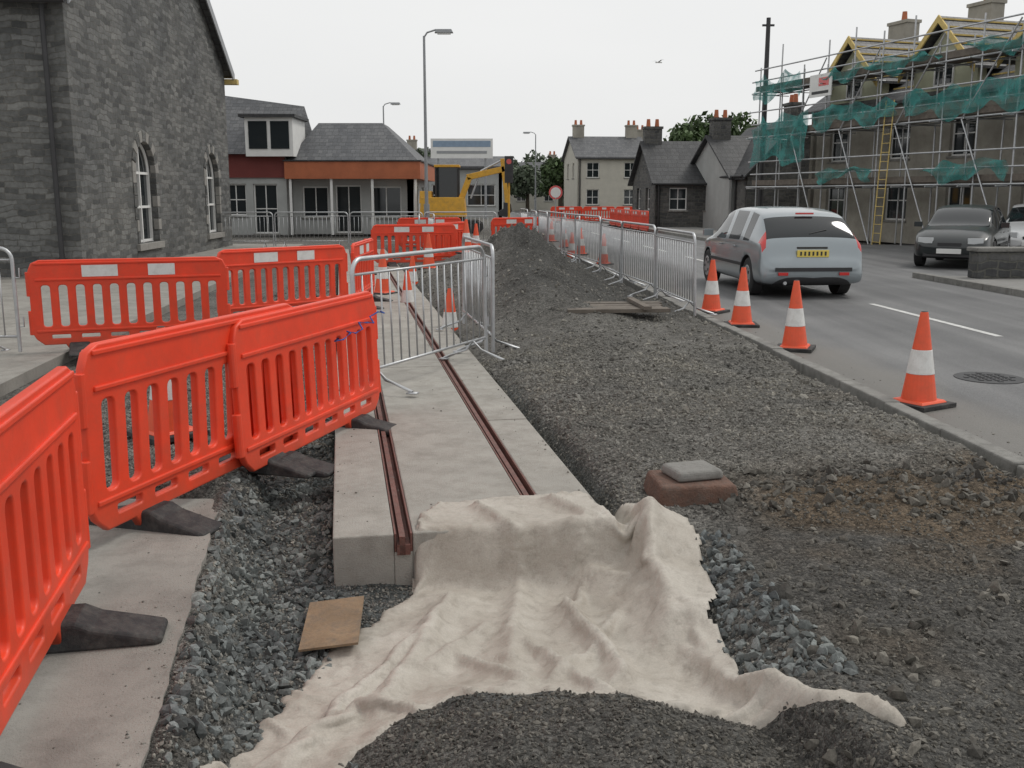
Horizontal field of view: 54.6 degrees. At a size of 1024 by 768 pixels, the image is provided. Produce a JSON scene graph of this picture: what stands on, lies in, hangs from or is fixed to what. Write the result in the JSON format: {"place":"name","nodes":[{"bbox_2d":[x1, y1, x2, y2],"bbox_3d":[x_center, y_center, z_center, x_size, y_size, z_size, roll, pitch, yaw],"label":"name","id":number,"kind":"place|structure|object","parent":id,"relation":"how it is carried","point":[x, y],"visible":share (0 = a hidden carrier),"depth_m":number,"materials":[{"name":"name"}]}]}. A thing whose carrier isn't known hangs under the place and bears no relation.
{"place":"outdoors","nodes":[
{"label":"outdoors","id":0,"kind":"place"},
{"bbox_2d":[0,499,217,767],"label":"pavement","id":1,"kind":"structure","parent":0,"point":[65,692],"depth_m":3.40,"materials":[{"name":"concrete"}]},
{"bbox_2d":[0,366,167,767],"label":"plastic safety barrier","id":2,"kind":"object","parent":1,"relation":"on","point":[45,546],"visible":1,"depth_m":3.40,"materials":[{"name":"orange plastic"}]},
{"bbox_2d":[19,501,213,766],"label":"grit","id":3,"kind":"object","parent":1,"relation":"on","point":[127,737],"visible":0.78,"depth_m":3.39,"materials":[{"name":"gravel"}]},
{"bbox_2d":[0,244,303,396],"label":"pavement","id":4,"kind":"structure","parent":0,"point":[35,358],"depth_m":13.67,"materials":[{"name":"concrete"}]},
{"bbox_2d":[0,246,24,351],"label":"steel crowd barrier","id":5,"kind":"object","parent":4,"relation":"on","point":[15,298],"visible":1,"depth_m":10.12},
{"bbox_2d":[0,0,238,276],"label":"stone chapel","id":6,"kind":"structure","parent":4,"relation":"on","point":[113,135],"depth_m":21.59,"materials":[{"name":"stone"}]},
{"bbox_2d":[136,147,213,238],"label":"windows","id":7,"kind":"structure","parent":6,"relation":"in","point":[143,183],"depth_m":24.45,"materials":[{"name":"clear glass"}]},
{"bbox_2d":[136,144,215,242],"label":"window frames","id":8,"kind":"structure","parent":6,"relation":"in","point":[138,173],"depth_m":24.52,"materials":[{"name":"white paint"}]},
{"bbox_2d":[222,212,275,247],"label":"steel crowd barrier","id":9,"kind":"object","parent":4,"relation":"on","point":[251,226],"visible":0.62,"depth_m":31.33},
{"bbox_2d":[274,212,350,246],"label":"steel crowd barrier","id":10,"kind":"object","parent":4,"relation":"on","point":[313,223],"visible":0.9,"depth_m":31.46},
{"bbox_2d":[0,218,1023,767],"bbox_3d":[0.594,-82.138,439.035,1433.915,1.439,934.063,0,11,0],"label":"ground","id":11,"kind":"structure","parent":0,"point":[778,536],"depth_m":4.74,"materials":[{"name":"gravel"}]},
{"bbox_2d":[25,256,230,356],"bbox_3d":[-4.043,-0.852,10.570,2.016,0.970,0.720,-4,11,-20],"label":"plastic safety barrier","id":12,"kind":"object","parent":11,"relation":"on","point":[88,274],"visible":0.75,"depth_m":10.48,"materials":[{"name":"red plastic"}]},
{"bbox_2d":[127,326,209,444],"bbox_3d":[-2.350,-0.018,6.715,0.400,0.750,0.400,9,14,41],"label":"traffic cone","id":13,"kind":"object","parent":11,"relation":"on","point":[150,418],"visible":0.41,"depth_m":6.66,"materials":[{"name":"plastic"}]},
{"bbox_2d":[73,303,315,535],"bbox_3d":[-1.644,0.136,5.370,0.720,0.970,2.016,4,11,16],"label":"plastic safety barrier","id":14,"kind":"object","parent":11,"relation":"on","point":[113,371],"visible":0.72,"depth_m":4.90,"materials":[{"name":"orange plastic"}]},
{"bbox_2d":[216,244,348,313],"bbox_3d":[-2.940,-1.293,12.896,0.720,0.970,2.016,10,15,42],"label":"plastic safety barrier","id":15,"kind":"object","parent":11,"relation":"on","point":[257,260],"visible":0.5,"depth_m":12.84,"materials":[{"name":"red plastic"}]},
{"bbox_2d":[228,117,424,234],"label":"walls","id":16,"kind":"structure","parent":11,"relation":"on","point":[250,168],"depth_m":41.69,"materials":[{"name":"white paint"}]},
{"bbox_2d":[230,121,400,231],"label":"windows","id":17,"kind":"structure","parent":16,"relation":"attached to","point":[257,133],"depth_m":41.86,"materials":[{"name":"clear glass"}]},
{"bbox_2d":[230,184,421,234],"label":"window frames","id":18,"kind":"structure","parent":16,"relation":"attached to","point":[340,232],"depth_m":42.20,"materials":[{"name":"white paint"}]},
{"bbox_2d":[225,96,434,234],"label":"roof","id":19,"kind":"structure","parent":16,"relation":"on","point":[332,151],"depth_m":41.57,"materials":[{"name":"tile"}]},
{"bbox_2d":[349,212,422,245],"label":"steel crowd barrier","id":20,"kind":"object","parent":11,"relation":"on","point":[375,223],"visible":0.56,"depth_m":31.57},
{"bbox_2d":[409,256,417,284],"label":"traffic cone","id":21,"kind":"object","parent":11,"relation":"on","point":[412,261],"visible":0.31,"depth_m":18.86,"materials":[{"name":"plastic"}]},
{"bbox_2d":[418,233,435,269],"bbox_3d":[-1.751,-2.783,20.847,0.400,0.750,0.400,1,11,7],"label":"traffic cone","id":22,"kind":"object","parent":11,"relation":"on","point":[428,259],"visible":0.82,"depth_m":20.77,"materials":[{"name":"plastic"}]},
{"bbox_2d":[397,217,461,247],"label":"plastic safety barrier","id":23,"kind":"object","parent":11,"relation":"on","point":[425,220],"visible":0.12,"depth_m":29.84,"materials":[{"name":"red plastic"}]},
{"bbox_2d":[423,29,452,217],"bbox_3d":[-2.807,-9.491,37.895,1.206,7.752,0.236,0,11,0],"label":"street lamp","id":24,"kind":"object","parent":11,"relation":"on","point":[438,32],"visible":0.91,"depth_m":37.73,"materials":[{"name":"metal"}]},
{"bbox_2d":[433,221,463,258],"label":"plastic safety barrier","id":25,"kind":"object","parent":11,"relation":"on","point":[459,226],"visible":0.1,"depth_m":24.79,"materials":[{"name":"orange plastic"}]},
{"bbox_2d":[424,211,496,240],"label":"steel crowd barrier","id":26,"kind":"object","parent":11,"relation":"on","point":[466,218],"visible":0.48,"depth_m":31.71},
{"bbox_2d":[431,139,492,218],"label":"billboard","id":27,"kind":"object","parent":11,"relation":"on","point":[461,148],"visible":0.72,"depth_m":67.16,"materials":[{"name":"white paint"}]},
{"bbox_2d":[455,219,471,253],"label":"traffic cone","id":28,"kind":"object","parent":11,"relation":"on","point":[466,232],"visible":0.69,"depth_m":21.71,"materials":[{"name":"plastic"}]},
{"bbox_2d":[333,249,595,586],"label":"slab","id":29,"kind":"structure","parent":11,"relation":"on","point":[446,454],"depth_m":6.26,"materials":[{"name":"concrete"}]},
{"bbox_2d":[226,291,396,477],"bbox_3d":[-1.278,-0.041,6.465,0.720,0.970,2.016,1,11,16],"label":"plastic safety barrier","id":30,"kind":"object","parent":29,"relation":"on","point":[267,339],"visible":0.95,"depth_m":6.22,"materials":[{"name":"orange plastic"}]},
{"bbox_2d":[334,310,384,341],"bbox_3d":[-1.054,-0.409,6.910,0.061,0.132,0.853,3,11,15],"label":"blue rope","id":31,"kind":"object","parent":30,"relation":"attached to","point":[349,332],"visible":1,"depth_m":6.92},
{"bbox_2d":[351,238,392,309],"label":"plastic safety barrier","id":32,"kind":"object","parent":29,"relation":"on","point":[365,247],"visible":0.41,"depth_m":14.66,"materials":[{"name":"red plastic"}]},
{"bbox_2d":[374,249,397,294],"bbox_3d":[-2.143,-1.863,16.437,0.400,0.750,0.400,7,13,27],"label":"traffic cone","id":33,"kind":"object","parent":29,"relation":"on","point":[382,264],"visible":0.82,"depth_m":16.37,"materials":[{"name":"plastic"}]},
{"bbox_2d":[401,270,413,304],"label":"traffic cone","id":34,"kind":"object","parent":29,"relation":"on","point":[410,295],"visible":0.49,"depth_m":15.14,"materials":[{"name":"plastic"}]},
{"bbox_2d":[371,224,456,266],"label":"plastic safety barrier","id":35,"kind":"object","parent":29,"relation":"on","point":[405,230],"visible":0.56,"depth_m":23.00,"materials":[{"name":"red plastic"}]},
{"bbox_2d":[349,245,503,394],"bbox_3d":[-0.743,-0.636,8.860,0.750,1.113,2.387,3,11,25],"label":"steel crowd barrier","id":36,"kind":"object","parent":29,"relation":"on","point":[353,274],"visible":0.9,"depth_m":8.85,"materials":[{"name":"metal"}]},
{"bbox_2d":[349,250,535,554],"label":"rails","id":37,"kind":"object","parent":29,"relation":"on","point":[401,526],"visible":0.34,"depth_m":6.22,"materials":[{"name":"metal"}]},
{"bbox_2d":[442,287,457,330],"bbox_3d":[-0.773,-0.825,12.361,0.400,0.750,0.400,5,12,18],"label":"traffic cone","id":38,"kind":"object","parent":29,"relation":"on","point":[449,308],"visible":0.41,"depth_m":12.28,"materials":[{"name":"plastic"}]},
{"bbox_2d":[419,159,511,233],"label":"excavator","id":39,"kind":"object","parent":11,"relation":"on","point":[449,197],"visible":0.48,"depth_m":40.70,"materials":[{"name":"yellow metal"}]},
{"bbox_2d":[428,170,502,218],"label":"walls","id":40,"kind":"structure","parent":11,"relation":"on","point":[496,180],"depth_m":70.68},
{"bbox_2d":[433,185,493,204],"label":"windows","id":41,"kind":"structure","parent":40,"relation":"attached to","point":[478,197],"depth_m":70.88,"materials":[{"name":"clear glass"}]},
{"bbox_2d":[432,184,495,206],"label":"window frames","id":42,"kind":"structure","parent":40,"relation":"attached to","point":[481,205],"depth_m":70.83,"materials":[{"name":"white paint"}]},
{"bbox_2d":[428,156,504,169],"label":"roof","id":43,"kind":"structure","parent":40,"relation":"on","point":[471,163],"depth_m":71.58,"materials":[{"name":"stone"}]},
{"bbox_2d":[436,235,519,351],"bbox_3d":[-0.396,-1.053,11.054,0.750,1.113,2.387,-2,11,-10],"label":"steel crowd barrier","id":44,"kind":"object","parent":11,"relation":"on","point":[490,295],"visible":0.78,"depth_m":10.69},
{"bbox_2d":[159,392,858,767],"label":"ballast stones","id":45,"kind":"object","parent":11,"relation":"on","point":[263,708],"visible":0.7,"depth_m":4.06,"materials":[{"name":"gravel"}]},
{"bbox_2d":[298,596,363,651],"bbox_3d":[-0.760,1.012,4.213,0.240,0.012,0.420,-7,14,-3],"label":"plywood scrap","id":46,"kind":"object","parent":45,"relation":"on","point":[333,623],"visible":1,"depth_m":4.19,"materials":[{"name":"wood"}]},
{"bbox_2d":[505,156,512,226],"bbox_3d":[-0.100,-5.976,32.455,0.600,2.875,0.500,0,11,0],"label":"temporary traffic signal","id":47,"kind":"object","parent":11,"relation":"on","point":[508,169],"visible":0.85,"depth_m":32.18,"materials":[{"name":"black metal"}]},
{"bbox_2d":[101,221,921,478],"bbox_3d":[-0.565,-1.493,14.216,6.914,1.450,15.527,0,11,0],"label":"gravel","id":48,"kind":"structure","parent":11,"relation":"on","point":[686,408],"depth_m":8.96,"materials":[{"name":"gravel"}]},
{"bbox_2d":[491,217,546,240],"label":"plastic safety barrier","id":49,"kind":"object","parent":11,"relation":"on","point":[507,222],"visible":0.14,"depth_m":29.91,"materials":[{"name":"red plastic"}]},
{"bbox_2d":[507,156,548,211],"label":"broadleaf tree","id":50,"kind":"object","parent":11,"relation":"on","point":[524,179],"visible":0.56,"depth_m":100.27,"materials":[{"name":"green plant"}]},
{"bbox_2d":[521,149,563,206],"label":"distant trees","id":51,"kind":"object","parent":11,"relation":"on","point":[543,158],"depth_m":140.13,"materials":[{"name":"green plant"}]},
{"bbox_2d":[538,210,547,240],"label":"steel crowd barrier","id":52,"kind":"object","parent":11,"relation":"on","point":[542,227],"visible":0.54,"depth_m":27.83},
{"bbox_2d":[539,156,563,211],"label":"broadleaf tree","id":53,"kind":"object","parent":11,"relation":"on","point":[552,171],"visible":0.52,"depth_m":89.73,"materials":[{"name":"green plant"}]},
{"bbox_2d":[200,491,906,767],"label":"geotextile sheet","id":54,"kind":"object","parent":11,"relation":"on","point":[578,592],"visible":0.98,"depth_m":4.08,"materials":[{"name":"fabric"}]},
{"bbox_2d":[547,211,576,257],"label":"steel crowd barrier","id":55,"kind":"object","parent":11,"relation":"on","point":[555,236],"visible":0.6,"depth_m":25.55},
{"bbox_2d":[561,213,593,263],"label":"steel crowd barrier","id":56,"kind":"object","parent":11,"relation":"on","point":[567,240],"visible":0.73,"depth_m":23.50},
{"bbox_2d":[571,214,615,270],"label":"steel crowd barrier","id":57,"kind":"object","parent":11,"relation":"on","point":[575,227],"visible":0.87,"depth_m":21.00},
{"bbox_2d":[593,218,635,283],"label":"steel crowd barrier","id":58,"kind":"object","parent":11,"relation":"on","point":[602,256],"visible":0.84,"depth_m":18.61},
{"bbox_2d":[567,297,670,312],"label":"timber boards","id":59,"kind":"object","parent":11,"relation":"on","point":[632,305],"visible":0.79,"depth_m":12.02,"materials":[{"name":"brown wood"}]},
{"bbox_2d":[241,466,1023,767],"bbox_3d":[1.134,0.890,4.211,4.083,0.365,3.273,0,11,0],"label":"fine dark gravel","id":60,"kind":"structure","parent":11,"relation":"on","point":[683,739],"depth_m":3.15,"materials":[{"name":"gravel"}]},
{"bbox_2d":[608,221,672,296],"bbox_3d":[2.055,-2.091,16.322,0.750,1.113,2.387,-2,11,-6],"label":"steel crowd barrier","id":61,"kind":"object","parent":11,"relation":"on","point":[622,250],"visible":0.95,"depth_m":16.25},
{"bbox_2d":[643,227,717,315],"bbox_3d":[2.284,-1.622,14.014,0.750,1.113,2.387,-2,11,-4],"label":"steel crowd barrier","id":62,"kind":"object","parent":11,"relation":"on","point":[692,302],"visible":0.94,"depth_m":13.85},
{"bbox_2d":[663,121,708,140],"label":"broadleaf tree","id":63,"kind":"object","parent":11,"relation":"on","point":[689,134],"visible":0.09,"depth_m":63.91,"materials":[{"name":"green plant"}]},
{"bbox_2d":[643,460,737,506],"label":"valve chamber block","id":64,"kind":"structure","parent":11,"relation":"on","point":[688,483],"depth_m":5.32,"materials":[{"name":"concrete"}]},
{"bbox_2d":[672,111,760,137],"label":"broadleaf tree","id":65,"kind":"object","parent":11,"relation":"on","point":[737,121],"visible":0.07,"depth_m":65.11,"materials":[{"name":"green plant"}]},
{"bbox_2d":[690,110,752,229],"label":"slate roof cottage","id":66,"kind":"structure","parent":11,"relation":"on","point":[721,150],"depth_m":47.94,"materials":[{"name":"white paint"}]},
{"bbox_2d":[719,94,810,209],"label":"gabled cottage","id":67,"kind":"structure","parent":11,"relation":"on","point":[745,197],"depth_m":44.81,"materials":[{"name":"stone"}]},
{"bbox_2d":[757,17,774,205],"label":"telegraph pole","id":68,"kind":"object","parent":11,"relation":"on","point":[768,25],"visible":0.54,"depth_m":41.95,"materials":[{"name":"brown wood"}]},
{"bbox_2d":[537,210,1023,296],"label":"kerb","id":69,"kind":"structure","parent":11,"relation":"on","point":[978,285],"depth_m":18.38,"materials":[{"name":"concrete"}]},
{"bbox_2d":[560,250,1023,477],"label":"kerb","id":70,"kind":"structure","parent":11,"relation":"on","point":[1002,458],"depth_m":8.03,"materials":[{"name":"concrete"}]},
{"bbox_2d":[689,464,1023,767],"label":"broken asphalt lumps","id":71,"kind":"object","parent":11,"relation":"on","point":[897,693],"visible":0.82,"depth_m":3.91,"materials":[{"name":"asphalt"}]},
{"bbox_2d":[704,455,1023,519],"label":"broken asphalt lumps","id":72,"kind":"object","parent":11,"relation":"on","point":[829,498],"visible":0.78,"depth_m":5.29,"materials":[{"name":"asphalt"}]},
{"bbox_2d":[804,0,1023,243],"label":"stone house under repair","id":73,"kind":"structure","parent":11,"relation":"on","point":[954,138],"depth_m":34.75,"materials":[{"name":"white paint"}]},
{"bbox_2d":[829,58,975,218],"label":"windows","id":74,"kind":"structure","parent":73,"relation":"in","point":[959,141],"depth_m":35.39,"materials":[{"name":"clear glass"}]},
{"bbox_2d":[827,49,1023,222],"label":"window frames","id":75,"kind":"structure","parent":73,"relation":"in","point":[840,161],"depth_m":35.44,"materials":[{"name":"white paint"}]},
{"bbox_2d":[210,0,1023,161],"label":"sky","id":76,"kind":"structure","parent":0,"point":[506,69],"materials":[{"name":"white"}]},
{"bbox_2d":[540,210,716,237],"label":"pavement","id":77,"kind":"structure","parent":0,"point":[697,231],"depth_m":45.81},
{"bbox_2d":[564,143,634,215],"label":"walls","id":78,"kind":"structure","parent":77,"relation":"on","point":[611,184],"depth_m":78.73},
{"bbox_2d":[566,162,633,205],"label":"window frames","id":79,"kind":"structure","parent":78,"relation":"attached to","point":[592,204],"depth_m":78.76,"materials":[{"name":"white paint"}]},
{"bbox_2d":[561,120,642,213],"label":"roof","id":80,"kind":"structure","parent":78,"relation":"on","point":[595,147],"depth_m":80.30,"materials":[{"name":"stone"}]},
{"bbox_2d":[587,163,632,203],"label":"windows","id":81,"kind":"structure","parent":78,"relation":"attached to","point":[592,166],"depth_m":78.78,"materials":[{"name":"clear glass"}]},
{"bbox_2d":[628,119,706,227],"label":"slate roof cottage","id":82,"kind":"structure","parent":77,"relation":"on","point":[667,181],"depth_m":49.67,"materials":[{"name":"stone"}]},
{"bbox_2d":[635,188,687,211],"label":"window frames","id":83,"kind":"structure","parent":82,"relation":"in","point":[670,210],"depth_m":49.37,"materials":[{"name":"white paint"}]},
{"bbox_2d":[639,189,685,208],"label":"windows","id":84,"kind":"structure","parent":82,"relation":"in","point":[673,192],"depth_m":49.38,"materials":[{"name":"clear glass"}]},
{"bbox_2d":[503,211,1023,457],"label":"road","id":85,"kind":"structure","parent":0,"point":[862,336],"depth_m":12.42,"materials":[{"name":"asphalt"}]},
{"bbox_2d":[523,132,536,212],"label":"street lamp","id":86,"kind":"object","parent":85,"relation":"on","point":[535,204],"visible":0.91,"depth_m":92.95,"materials":[{"name":"metal"}]},
{"bbox_2d":[503,188,562,210],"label":"walls","id":87,"kind":"structure","parent":85,"relation":"on","point":[541,205],"depth_m":108.23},
{"bbox_2d":[518,151,556,172],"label":"roof","id":88,"kind":"structure","parent":87,"relation":"on","point":[539,163],"depth_m":111.02,"materials":[{"name":"stone"}]},
{"bbox_2d":[549,185,562,218],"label":"road sign","id":89,"kind":"object","parent":85,"relation":"on","point":[555,192],"visible":0.94,"depth_m":43.18,"materials":[{"name":"metal"}]},
{"bbox_2d":[550,207,582,222],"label":"plastic safety barrier","id":90,"kind":"object","parent":85,"relation":"on","point":[567,209],"visible":0.55,"depth_m":61.17,"materials":[{"name":"red plastic"}]},
{"bbox_2d":[583,207,613,222],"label":"plastic safety barrier","id":91,"kind":"object","parent":85,"relation":"on","point":[595,209],"visible":0.69,"depth_m":61.16,"materials":[{"name":"red plastic"}]},
{"bbox_2d":[614,209,622,227],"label":"plastic safety barrier","id":92,"kind":"object","parent":85,"relation":"on","point":[619,214],"visible":0.62,"depth_m":50.52,"materials":[{"name":"red plastic"}]},
{"bbox_2d":[623,209,630,228],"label":"plastic safety barrier","id":93,"kind":"object","parent":85,"relation":"on","point":[626,214],"visible":0.73,"depth_m":48.31,"materials":[{"name":"red plastic"}]},
{"bbox_2d":[626,210,639,231],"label":"plastic safety barrier","id":94,"kind":"object","parent":85,"relation":"on","point":[634,215],"visible":0.83,"depth_m":46.33,"materials":[{"name":"red plastic"}]},
{"bbox_2d":[638,210,653,232],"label":"plastic safety barrier","id":95,"kind":"object","parent":85,"relation":"on","point":[643,216],"visible":0.94,"depth_m":44.16,"materials":[{"name":"red plastic"}]},
{"bbox_2d":[697,259,729,313],"bbox_3d":[2.839,-1.392,14.088,0.400,0.750,0.400,8,14,38],"label":"traffic cone","id":96,"kind":"object","parent":85,"relation":"on","point":[711,301],"visible":0.92,"depth_m":14.02,"materials":[{"name":"plastic"}]},
{"bbox_2d":[724,267,759,327],"bbox_3d":[2.930,-1.112,12.614,0.400,0.750,0.400,1,11,5],"label":"traffic cone","id":97,"kind":"object","parent":85,"relation":"on","point":[741,316],"visible":0.98,"depth_m":12.54,"materials":[{"name":"plastic"}]},
{"bbox_2d":[513,212,1000,335],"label":"road marking","id":98,"kind":"object","parent":85,"relation":"on","point":[984,332],"visible":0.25,"depth_m":13.40,"materials":[{"name":"paint"}]},
{"bbox_2d":[703,206,861,293],"bbox_3d":[4.697,-2.473,17.900,2.080,1.450,4.233,-1,11,-4],"label":"silver hatchback car","id":99,"kind":"object","parent":85,"relation":"on","point":[777,245],"visible":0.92,"depth_m":16.07,"materials":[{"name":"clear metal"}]},
{"bbox_2d":[777,280,815,352],"bbox_3d":[3.043,-0.740,10.652,0.400,0.750,0.400,3,11,23],"label":"traffic cone","id":100,"kind":"object","parent":85,"relation":"on","point":[794,338],"visible":0.97,"depth_m":10.58,"materials":[{"name":"plastic"}]},
{"bbox_2d":[894,311,956,411],"bbox_3d":[3.218,-0.199,7.803,0.400,0.750,0.400,-6,12,-30],"label":"traffic cone","id":101,"kind":"object","parent":85,"relation":"on","point":[918,393],"visible":0.95,"depth_m":7.73,"materials":[{"name":"plastic"}]},
{"bbox_2d":[953,372,1023,383],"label":"manhole cover","id":102,"kind":"object","parent":85,"relation":"on","point":[989,377],"visible":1,"depth_m":9.03,"materials":[{"name":"black metal"}]},
{"bbox_2d":[861,245,968,277],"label":"road","id":103,"kind":"structure","parent":0,"point":[895,259],"depth_m":24.36,"materials":[{"name":"asphalt"}]},
{"bbox_2d":[746,13,1023,244],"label":"scaffolding","id":104,"kind":"object","parent":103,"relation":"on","point":[983,49],"visible":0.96,"depth_m":33.10,"materials":[{"name":"metal"}]},
{"bbox_2d":[809,72,832,97],"bbox_3d":[11.347,-10.979,36.491,0.047,0.800,1.300,-4,11,-19],"label":"site sign","id":105,"kind":"object","parent":104,"relation":"attached to","point":[816,89],"visible":1,"depth_m":36.48,"materials":[{"name":"white paint"}]},
{"bbox_2d":[914,204,1023,265],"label":"parked car","id":106,"kind":"object","parent":103,"relation":"on","point":[950,231],"depth_m":23.08,"materials":[{"name":"metal"}]},
{"bbox_2d":[945,276,1023,288],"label":"pavement","id":107,"kind":"structure","parent":0,"point":[1014,282],"depth_m":18.10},
{"bbox_2d":[967,247,1023,278],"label":"stone wall","id":108,"kind":"structure","parent":0,"point":[994,262],"depth_m":18.69,"materials":[{"name":"stone"}]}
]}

